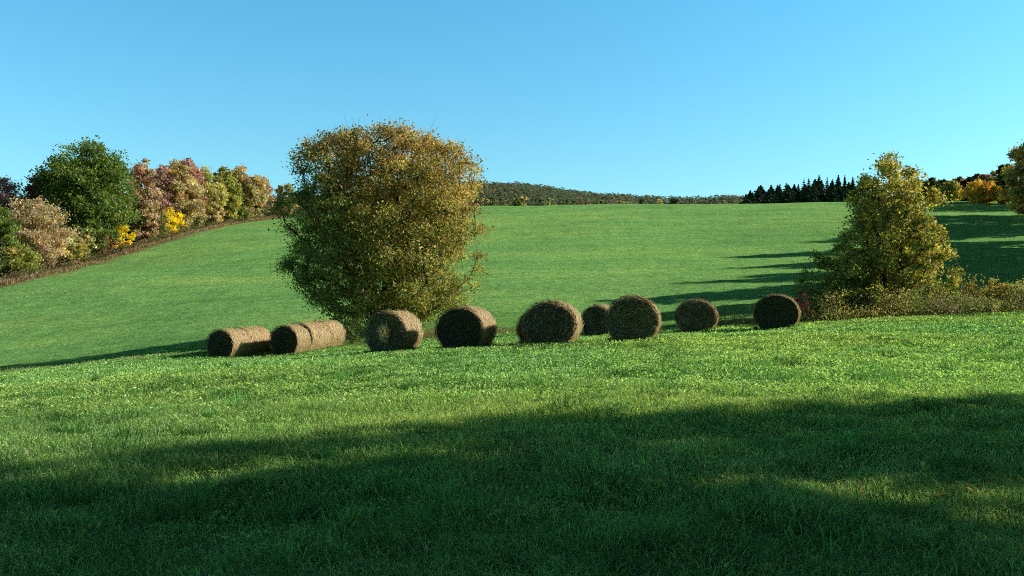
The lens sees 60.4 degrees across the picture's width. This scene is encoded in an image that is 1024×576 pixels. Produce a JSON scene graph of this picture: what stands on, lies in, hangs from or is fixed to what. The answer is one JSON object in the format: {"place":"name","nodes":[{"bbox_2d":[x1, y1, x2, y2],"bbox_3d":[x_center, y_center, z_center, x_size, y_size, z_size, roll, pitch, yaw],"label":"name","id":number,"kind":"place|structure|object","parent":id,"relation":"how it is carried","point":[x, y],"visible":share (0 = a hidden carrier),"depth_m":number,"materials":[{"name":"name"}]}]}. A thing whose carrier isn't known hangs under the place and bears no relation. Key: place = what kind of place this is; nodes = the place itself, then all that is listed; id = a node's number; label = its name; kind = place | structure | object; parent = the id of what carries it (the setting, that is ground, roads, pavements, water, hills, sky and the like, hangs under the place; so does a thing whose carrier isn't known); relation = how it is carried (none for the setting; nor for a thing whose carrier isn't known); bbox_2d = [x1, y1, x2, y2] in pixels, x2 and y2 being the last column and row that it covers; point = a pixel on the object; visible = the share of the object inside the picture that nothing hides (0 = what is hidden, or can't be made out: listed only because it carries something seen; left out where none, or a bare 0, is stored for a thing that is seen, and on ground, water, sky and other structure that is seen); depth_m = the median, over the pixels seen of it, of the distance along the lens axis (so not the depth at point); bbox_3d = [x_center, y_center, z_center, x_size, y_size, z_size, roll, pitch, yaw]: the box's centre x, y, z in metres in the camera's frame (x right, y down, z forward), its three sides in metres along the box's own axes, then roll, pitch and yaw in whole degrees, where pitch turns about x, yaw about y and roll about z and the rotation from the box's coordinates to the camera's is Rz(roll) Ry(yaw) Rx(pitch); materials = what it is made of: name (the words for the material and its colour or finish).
{"place":"outdoors","nodes":[
{"label":"outdoors","id":0,"kind":"place"},
{"bbox_2d":[0,201,1023,575],"bbox_3d":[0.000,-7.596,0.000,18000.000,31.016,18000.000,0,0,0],"label":"ground","id":1,"kind":"structure","parent":0,"point":[574,223],"depth_m":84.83,"materials":[{"name":"green plant"}]},
{"bbox_2d":[0,254,9,268],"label":"leafy shrub","id":2,"kind":"object","parent":1,"relation":"on","point":[2,264],"visible":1,"depth_m":107.22,"materials":[{"name":"green plant"}]},
{"bbox_2d":[0,205,22,259],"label":"broadleaf tree","id":3,"kind":"object","parent":1,"relation":"on","point":[6,229],"visible":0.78,"depth_m":117.38,"materials":[{"name":"green plant"}]},
{"bbox_2d":[0,175,24,245],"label":"autumn tree","id":4,"kind":"object","parent":1,"relation":"on","point":[7,190],"visible":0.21,"depth_m":139.20,"materials":[{"name":"purple plant"}]},
{"bbox_2d":[0,243,43,274],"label":"leafy shrub","id":5,"kind":"object","parent":1,"relation":"on","point":[16,257],"visible":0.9,"depth_m":115.63,"materials":[{"name":"green plant"}]},
{"bbox_2d":[4,169,58,244],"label":"autumn tree","id":6,"kind":"object","parent":1,"relation":"on","point":[28,190],"visible":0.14,"depth_m":140.10,"materials":[{"name":"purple plant"}]},
{"bbox_2d":[2,195,79,267],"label":"autumn tree","id":7,"kind":"object","parent":1,"relation":"on","point":[40,232],"visible":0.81,"depth_m":124.01,"materials":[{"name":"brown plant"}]},
{"bbox_2d":[55,242,86,262],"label":"leafy shrub","id":8,"kind":"object","parent":1,"relation":"on","point":[76,253],"visible":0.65,"depth_m":130.57,"materials":[{"name":"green plant"}]},
{"bbox_2d":[67,231,96,259],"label":"leafy shrub","id":9,"kind":"object","parent":1,"relation":"on","point":[79,239],"visible":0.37,"depth_m":133.89,"materials":[{"name":"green plant"}]},
{"bbox_2d":[21,135,149,246],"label":"broadleaf tree","id":10,"kind":"object","parent":1,"relation":"on","point":[94,191],"visible":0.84,"depth_m":139.80,"materials":[{"name":"green plant"}]},
{"bbox_2d":[63,216,112,256],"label":"leafy shrub","id":11,"kind":"object","parent":1,"relation":"on","point":[92,230],"visible":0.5,"depth_m":137.22,"materials":[{"name":"green plant"}]},
{"bbox_2d":[0,351,179,372],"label":"weeds","id":12,"kind":"object","parent":1,"relation":"on","point":[83,363],"visible":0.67,"depth_m":43.20,"materials":[{"name":"green plant"}]},
{"bbox_2d":[93,234,119,254],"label":"leafy shrub","id":13,"kind":"object","parent":1,"relation":"on","point":[111,244],"visible":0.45,"depth_m":139.83,"materials":[{"name":"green plant"}]},
{"bbox_2d":[105,223,136,248],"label":"yellow shrub","id":14,"kind":"object","parent":1,"relation":"on","point":[132,236],"visible":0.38,"depth_m":145.58,"materials":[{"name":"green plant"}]},
{"bbox_2d":[0,215,279,280],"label":"undergrowth","id":15,"kind":"object","parent":1,"relation":"on","point":[71,262],"visible":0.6,"depth_m":136.22,"materials":[{"name":"brown plant"}]},
{"bbox_2d":[0,216,288,285],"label":"verge grass","id":16,"kind":"structure","parent":1,"relation":"on","point":[62,270],"depth_m":135.80,"materials":[{"name":"brown plant"}]},
{"bbox_2d":[124,158,167,239],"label":"autumn tree","id":17,"kind":"object","parent":1,"relation":"on","point":[142,171],"visible":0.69,"depth_m":155.77,"materials":[{"name":"brown plant"}]},
{"bbox_2d":[130,202,165,239],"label":"leafy shrub","id":18,"kind":"object","parent":1,"relation":"on","point":[148,231],"visible":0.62,"depth_m":155.91,"materials":[{"name":"brown plant"}]},
{"bbox_2d":[156,206,170,236],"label":"leafy shrub","id":19,"kind":"object","parent":1,"relation":"on","point":[162,228],"visible":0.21,"depth_m":161.67,"materials":[{"name":"green plant"}]},
{"bbox_2d":[143,164,184,213],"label":"autumn tree","id":20,"kind":"object","parent":1,"relation":"on","point":[162,178],"visible":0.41,"depth_m":170.91,"materials":[{"name":"pink plant"}]},
{"bbox_2d":[162,207,186,231],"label":"yellow shrub","id":21,"kind":"object","parent":1,"relation":"on","point":[176,220],"visible":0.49,"depth_m":166.56,"materials":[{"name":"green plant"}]},
{"bbox_2d":[163,158,209,229],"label":"autumn tree","id":22,"kind":"object","parent":1,"relation":"on","point":[183,187],"visible":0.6,"depth_m":173.93,"materials":[{"name":"beige plant"}]},
{"bbox_2d":[178,157,208,221],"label":"autumn tree","id":23,"kind":"object","parent":1,"relation":"on","point":[196,173],"visible":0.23,"depth_m":178.34,"materials":[{"name":"pink plant"}]},
{"bbox_2d":[188,209,205,227],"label":"leafy shrub","id":24,"kind":"object","parent":1,"relation":"on","point":[201,216],"visible":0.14,"depth_m":179.38,"materials":[{"name":"beige plant"}]},
{"bbox_2d":[198,164,228,224],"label":"autumn tree","id":25,"kind":"object","parent":1,"relation":"on","point":[216,194],"visible":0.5,"depth_m":189.31,"materials":[{"name":"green plant"}]},
{"bbox_2d":[203,201,225,223],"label":"leafy shrub","id":26,"kind":"object","parent":1,"relation":"on","point":[215,216],"visible":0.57,"depth_m":189.66,"materials":[{"name":"beige plant"}]},
{"bbox_2d":[213,166,243,221],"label":"autumn tree","id":27,"kind":"object","parent":1,"relation":"on","point":[229,179],"visible":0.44,"depth_m":197.22,"materials":[{"name":"green plant"}]},
{"bbox_2d":[205,327,252,357],"bbox_3d":[-14.031,2.701,43.674,1.784,1.517,1.771,0,0,19],"label":"hay bale","id":28,"kind":"object","parent":1,"relation":"on","point":[228,342],"visible":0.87,"depth_m":43.07,"materials":[{"name":"plant"}]},
{"bbox_2d":[219,199,240,222],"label":"leafy shrub","id":29,"kind":"object","parent":1,"relation":"on","point":[233,209],"visible":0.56,"depth_m":196.97,"materials":[{"name":"green plant"}]},
{"bbox_2d":[236,205,255,220],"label":"leafy shrub","id":30,"kind":"object","parent":1,"relation":"on","point":[244,213],"visible":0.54,"depth_m":201.87,"materials":[{"name":"green plant"}]},
{"bbox_2d":[229,163,272,220],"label":"autumn tree","id":31,"kind":"object","parent":1,"relation":"on","point":[254,189],"visible":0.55,"depth_m":205.69,"materials":[{"name":"plant"}]},
{"bbox_2d":[232,326,270,353],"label":"hay bale","id":32,"kind":"object","parent":1,"relation":"on","point":[260,338],"visible":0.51,"depth_m":45.00,"materials":[{"name":"plant"}]},
{"bbox_2d":[254,205,268,216],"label":"leafy shrub","id":33,"kind":"object","parent":1,"relation":"on","point":[256,208],"visible":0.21,"depth_m":210.02,"materials":[{"name":"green plant"}]},
{"bbox_2d":[262,177,274,213],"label":"autumn tree","id":34,"kind":"object","parent":1,"relation":"on","point":[270,192],"visible":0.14,"depth_m":213.35,"materials":[{"name":"beige plant"}]},
{"bbox_2d":[264,204,294,217],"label":"leafy shrub","id":35,"kind":"object","parent":1,"relation":"on","point":[267,214],"visible":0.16,"depth_m":221.48,"materials":[{"name":"green plant"}]},
{"bbox_2d":[268,183,299,210],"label":"autumn tree","id":36,"kind":"object","parent":1,"relation":"on","point":[280,188],"visible":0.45,"depth_m":228.40,"materials":[{"name":"green plant"}]},
{"bbox_2d":[269,324,310,354],"bbox_3d":[-11.056,2.532,43.932,1.837,1.578,1.508,0,0,19],"label":"hay bale","id":37,"kind":"object","parent":1,"relation":"on","point":[292,339],"visible":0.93,"depth_m":43.42,"materials":[{"name":"plant"}]},
{"bbox_2d":[293,320,332,350],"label":"hay bale","id":38,"kind":"object","parent":1,"relation":"on","point":[319,333],"visible":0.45,"depth_m":45.00,"materials":[{"name":"plant"}]},
{"bbox_2d":[315,319,346,346],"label":"hay bale","id":39,"kind":"object","parent":1,"relation":"on","point":[337,330],"visible":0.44,"depth_m":46.85,"materials":[{"name":"plant"}]},
{"bbox_2d":[338,314,366,344],"bbox_3d":[-8.893,2.366,48.433,2.364,1.953,2.402,0,0,-20],"label":"leafy shrub","id":40,"kind":"object","parent":1,"relation":"on","point":[352,326],"visible":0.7,"depth_m":48.30,"materials":[{"name":"green plant"}]},
{"bbox_2d":[258,114,494,331],"bbox_3d":[-8.204,-3.860,54.111,14.418,13.749,14.612,0,0,0],"label":"autumn tree","id":41,"kind":"object","parent":1,"relation":"on","point":[380,255],"visible":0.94,"depth_m":50.83,"materials":[{"name":"green plant"}]},
{"bbox_2d":[363,309,423,351],"bbox_3d":[-4.221,1.491,31.020,1.808,1.552,2.039,0,0,18],"label":"hay bale","id":42,"kind":"object","parent":1,"relation":"on","point":[392,330],"visible":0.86,"depth_m":30.51,"materials":[{"name":"plant"}]},
{"bbox_2d":[433,304,498,348],"bbox_3d":[-1.575,1.332,30.402,1.970,1.602,1.620,0,0,19],"label":"hay bale","id":43,"kind":"object","parent":1,"relation":"on","point":[468,325],"visible":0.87,"depth_m":29.81,"materials":[{"name":"plant"}]},
{"bbox_2d":[421,325,514,339],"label":"weeds","id":44,"kind":"object","parent":1,"relation":"on","point":[435,336],"visible":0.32,"depth_m":47.01,"materials":[{"name":"green plant"}]},
{"bbox_2d":[473,197,489,205],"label":"tree","id":45,"kind":"object","parent":1,"relation":"on","point":[483,201],"visible":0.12,"depth_m":290.09,"materials":[{"name":"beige plant"}]},
{"bbox_2d":[485,196,497,205],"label":"tree","id":46,"kind":"object","parent":1,"relation":"on","point":[491,203],"visible":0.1,"depth_m":302.30,"materials":[{"name":"green plant"}]},
{"bbox_2d":[206,322,800,358],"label":"grass tufts","id":47,"kind":"object","parent":1,"relation":"on","point":[524,343],"visible":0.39,"depth_m":37.10,"materials":[{"name":"green plant"}]},
{"bbox_2d":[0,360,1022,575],"bbox_3d":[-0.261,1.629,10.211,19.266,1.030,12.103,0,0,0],"label":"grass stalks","id":48,"kind":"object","parent":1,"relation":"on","point":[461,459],"depth_m":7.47,"materials":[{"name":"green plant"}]},
{"bbox_2d":[0,215,1023,371],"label":"hill grass","id":49,"kind":"structure","parent":1,"relation":"on","point":[124,355],"depth_m":82.27,"materials":[{"name":"green plant"}]},
{"bbox_2d":[513,197,522,205],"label":"tree","id":50,"kind":"object","parent":1,"relation":"on","point":[516,200],"visible":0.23,"depth_m":303.95,"materials":[{"name":"green plant"}]},
{"bbox_2d":[515,313,526,341],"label":"hay bale","id":51,"kind":"object","parent":1,"relation":"on","point":[519,333],"visible":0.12,"depth_m":32.12,"materials":[{"name":"plant"}]},
{"bbox_2d":[519,196,529,205],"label":"tree","id":52,"kind":"object","parent":1,"relation":"on","point":[524,199],"visible":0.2,"depth_m":291.93,"materials":[{"name":"beige plant"}]},
{"bbox_2d":[520,298,582,344],"bbox_3d":[1.373,1.107,30.227,2.115,1.733,1.753,0,0,13],"label":"hay bale","id":53,"kind":"object","parent":1,"relation":"on","point":[552,321],"visible":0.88,"depth_m":29.57,"materials":[{"name":"plant"}]},
{"bbox_2d":[581,303,610,335],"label":"hay bale","id":54,"kind":"object","parent":1,"relation":"on","point":[593,318],"visible":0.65,"depth_m":41.50,"materials":[{"name":"plant"}]},
{"bbox_2d":[604,293,661,341],"bbox_3d":[3.893,0.937,28.212,1.879,1.572,1.620,0,0,12],"label":"hay bale","id":55,"kind":"object","parent":1,"relation":"on","point":[634,315],"visible":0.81,"depth_m":27.57,"materials":[{"name":"plant"}]},
{"bbox_2d":[674,297,719,331],"bbox_3d":[8.418,1.189,40.136,2.117,1.580,1.751,0,0,14],"label":"hay bale","id":56,"kind":"object","parent":1,"relation":"on","point":[695,314],"visible":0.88,"depth_m":39.47,"materials":[{"name":"plant"}]},
{"bbox_2d":[738,194,752,203],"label":"conifer","id":57,"kind":"object","parent":1,"relation":"on","point":[746,201],"visible":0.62,"depth_m":234.33,"materials":[{"name":"green plant"}]},
{"bbox_2d":[749,192,759,203],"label":"conifer","id":58,"kind":"object","parent":1,"relation":"on","point":[752,198],"visible":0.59,"depth_m":238.43,"materials":[{"name":"green plant"}]},
{"bbox_2d":[754,186,762,203],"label":"conifer","id":59,"kind":"object","parent":1,"relation":"on","point":[758,195],"visible":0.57,"depth_m":242.67,"materials":[{"name":"green plant"}]},
{"bbox_2d":[754,185,765,203],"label":"conifer","id":60,"kind":"object","parent":1,"relation":"on","point":[762,191],"visible":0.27,"depth_m":253.27,"materials":[{"name":"green plant"}]},
{"bbox_2d":[760,189,775,203],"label":"conifer","id":61,"kind":"object","parent":1,"relation":"on","point":[767,199],"visible":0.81,"depth_m":235.65,"materials":[{"name":"green plant"}]},
{"bbox_2d":[717,298,820,325],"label":"weeds","id":62,"kind":"object","parent":1,"relation":"on","point":[739,320],"visible":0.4,"depth_m":43.32,"materials":[{"name":"green plant"}]},
{"bbox_2d":[772,192,779,202],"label":"conifer","id":63,"kind":"object","parent":1,"relation":"on","point":[774,195],"visible":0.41,"depth_m":239.55,"materials":[{"name":"green plant"}]},
{"bbox_2d":[752,293,801,329],"bbox_3d":[11.369,0.978,37.828,2.098,1.577,1.616,0,0,19],"label":"hay bale","id":64,"kind":"object","parent":1,"relation":"on","point":[774,310],"visible":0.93,"depth_m":37.19,"materials":[{"name":"plant"}]},
{"bbox_2d":[776,184,782,201],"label":"conifer","id":65,"kind":"object","parent":1,"relation":"on","point":[779,192],"visible":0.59,"depth_m":243.60,"materials":[{"name":"green plant"}]},
{"bbox_2d":[778,183,795,202],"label":"conifer","id":66,"kind":"object","parent":1,"relation":"on","point":[787,197],"visible":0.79,"depth_m":236.44,"materials":[{"name":"green plant"}]},
{"bbox_2d":[789,187,800,202],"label":"conifer","id":67,"kind":"object","parent":1,"relation":"on","point":[794,198],"visible":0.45,"depth_m":240.60,"materials":[{"name":"green plant"}]},
{"bbox_2d":[795,184,801,201],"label":"conifer","id":68,"kind":"object","parent":1,"relation":"on","point":[798,189],"visible":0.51,"depth_m":244.56,"materials":[{"name":"green plant"}]},
{"bbox_2d":[797,182,808,202],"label":"conifer","id":69,"kind":"object","parent":1,"relation":"on","point":[803,191],"visible":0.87,"depth_m":237.74,"materials":[{"name":"green plant"}]},
{"bbox_2d":[793,293,813,321],"bbox_3d":[14.011,1.067,42.652,1.095,1.729,1.274,0,0,0],"label":"pink shrub","id":70,"kind":"object","parent":1,"relation":"on","point":[800,301],"visible":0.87,"depth_m":42.51,"materials":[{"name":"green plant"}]},
{"bbox_2d":[802,178,810,201],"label":"conifer","id":71,"kind":"object","parent":1,"relation":"on","point":[808,185],"visible":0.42,"depth_m":241.77,"materials":[{"name":"green plant"}]},
{"bbox_2d":[805,182,822,201],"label":"conifer","id":72,"kind":"object","parent":1,"relation":"on","point":[813,197],"visible":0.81,"depth_m":234.67,"materials":[{"name":"green plant"}]},
{"bbox_2d":[812,175,828,201],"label":"conifer","id":73,"kind":"object","parent":1,"relation":"on","point":[820,188],"visible":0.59,"depth_m":238.26,"materials":[{"name":"green plant"}]},
{"bbox_2d":[800,292,846,319],"bbox_3d":[15.207,1.064,43.463,2.104,1.797,2.407,0,0,-29],"label":"leafy shrub","id":74,"kind":"object","parent":1,"relation":"on","point":[811,300],"visible":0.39,"depth_m":43.17,"materials":[{"name":"green plant"}]},
{"bbox_2d":[823,177,829,197],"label":"conifer","id":75,"kind":"object","parent":1,"relation":"on","point":[827,187],"visible":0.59,"depth_m":242.76,"materials":[{"name":"green plant"}]},
{"bbox_2d":[826,179,840,201],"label":"conifer","id":76,"kind":"object","parent":1,"relation":"on","point":[832,196],"visible":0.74,"depth_m":235.45,"materials":[{"name":"green plant"}]},
{"bbox_2d":[831,175,846,201],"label":"conifer","id":77,"kind":"object","parent":1,"relation":"on","point":[840,190],"visible":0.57,"depth_m":239.13,"materials":[{"name":"green plant"}]},
{"bbox_2d":[788,237,902,314],"bbox_3d":[16.442,-0.224,44.305,4.867,4.699,5.512,0,0,0],"label":"leafy shrub","id":78,"kind":"object","parent":1,"relation":"on","point":[847,270],"visible":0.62,"depth_m":43.95,"materials":[{"name":"green plant"}]},
{"bbox_2d":[842,175,848,199],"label":"conifer","id":79,"kind":"object","parent":1,"relation":"on","point":[844,184],"visible":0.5,"depth_m":243.71,"materials":[{"name":"green plant"}]},
{"bbox_2d":[845,177,858,201],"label":"conifer","id":80,"kind":"object","parent":1,"relation":"on","point":[852,186],"visible":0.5,"depth_m":236.77,"materials":[{"name":"green plant"}]},
{"bbox_2d":[858,180,865,200],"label":"conifer","id":81,"kind":"object","parent":1,"relation":"on","point":[862,190],"visible":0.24,"depth_m":240.22,"materials":[{"name":"green plant"}]},
{"bbox_2d":[841,282,905,316],"bbox_3d":[17.863,0.677,43.655,3.597,2.100,3.749,0,0,0],"label":"leafy shrub","id":82,"kind":"object","parent":1,"relation":"on","point":[858,292],"visible":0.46,"depth_m":42.83,"materials":[{"name":"green plant"}]},
{"bbox_2d":[829,150,969,312],"bbox_3d":[20.014,-2.853,45.947,6.719,9.101,7.161,0,0,0],"label":"autumn tree","id":83,"kind":"object","parent":1,"relation":"on","point":[885,255],"visible":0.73,"depth_m":44.70,"materials":[{"name":"green plant"}]},
{"bbox_2d":[794,279,1023,322],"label":"undergrowth","id":84,"kind":"object","parent":1,"relation":"on","point":[908,306],"visible":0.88,"depth_m":42.30,"materials":[{"name":"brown plant"}]},
{"bbox_2d":[915,177,942,200],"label":"broadleaf tree","id":85,"kind":"object","parent":1,"relation":"on","point":[932,181],"visible":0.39,"depth_m":210.01,"materials":[{"name":"green plant"}]},
{"bbox_2d":[918,274,964,311],"bbox_3d":[21.411,0.419,44.046,2.983,2.281,3.345,0,0,-39],"label":"leafy shrub","id":86,"kind":"object","parent":1,"relation":"on","point":[936,286],"visible":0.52,"depth_m":43.77,"materials":[{"name":"green plant"}]},
{"bbox_2d":[938,180,963,200],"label":"autumn tree","id":87,"kind":"object","parent":1,"relation":"on","point":[953,186],"visible":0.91,"depth_m":194.63,"materials":[{"name":"green plant"}]},
{"bbox_2d":[952,176,966,200],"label":"autumn tree","id":88,"kind":"object","parent":1,"relation":"on","point":[959,179],"visible":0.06,"depth_m":213.43,"materials":[{"name":"brown plant"}]},
{"bbox_2d":[961,176,976,200],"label":"broadleaf tree","id":89,"kind":"object","parent":1,"relation":"on","point":[969,180],"visible":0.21,"depth_m":207.38,"materials":[{"name":"green plant"}]},
{"bbox_2d":[957,179,1005,202],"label":"yellow shrub","id":90,"kind":"object","parent":1,"relation":"on","point":[976,191],"visible":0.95,"depth_m":176.71,"materials":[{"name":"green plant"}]},
{"bbox_2d":[972,173,990,182],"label":"autumn tree","id":91,"kind":"object","parent":1,"relation":"on","point":[983,177],"visible":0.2,"depth_m":203.09,"materials":[{"name":"brown plant"}]},
{"bbox_2d":[961,274,1009,301],"bbox_3d":[24.026,0.233,44.605,2.650,2.333,2.107,0,0,0],"label":"leafy shrub","id":92,"kind":"object","parent":1,"relation":"on","point":[984,290],"visible":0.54,"depth_m":44.49,"materials":[{"name":"green plant"}]},
{"bbox_2d":[986,170,1002,189],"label":"autumn tree","id":93,"kind":"object","parent":1,"relation":"on","point":[993,176],"visible":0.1,"depth_m":200.13,"materials":[{"name":"green plant"}]},
{"bbox_2d":[996,190,1012,203],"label":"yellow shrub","id":94,"kind":"object","parent":1,"relation":"on","point":[1003,201],"visible":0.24,"depth_m":175.60,"materials":[{"name":"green plant"}]},
{"bbox_2d":[993,163,1016,201],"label":"broadleaf tree","id":95,"kind":"object","parent":1,"relation":"on","point":[999,182],"visible":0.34,"depth_m":189.31,"materials":[{"name":"green plant"}]},
{"bbox_2d":[988,275,1023,304],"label":"leafy shrub","id":96,"kind":"object","parent":1,"relation":"on","point":[1016,287],"visible":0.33,"depth_m":44.47,"materials":[{"name":"green plant"}]},
{"bbox_2d":[996,139,1023,215],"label":"autumn tree","id":97,"kind":"object","parent":1,"relation":"on","point":[1015,172],"visible":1,"depth_m":150.06,"materials":[{"name":"green plant"}]},
{"bbox_2d":[0,0,1023,201],"label":"sky","id":98,"kind":"structure","parent":0,"point":[682,98],"materials":[{"name":"blue"}]},
{"bbox_2d":[7,324,1023,573],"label":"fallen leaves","id":99,"kind":"object","parent":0,"point":[515,484],"visible":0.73,"depth_m":6.64,"materials":[{"name":"brown plant"}]},
{"bbox_3d":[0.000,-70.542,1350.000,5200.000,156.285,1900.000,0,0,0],"label":"hills","id":100,"kind":"structure","parent":0,"visible":0},
{"bbox_2d":[266,181,885,217],"bbox_3d":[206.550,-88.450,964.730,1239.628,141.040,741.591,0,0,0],"label":"forest","id":101,"kind":"object","parent":100,"relation":"on","point":[534,193],"visible":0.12,"depth_m":1199.11,"materials":[{"name":"green plant"}]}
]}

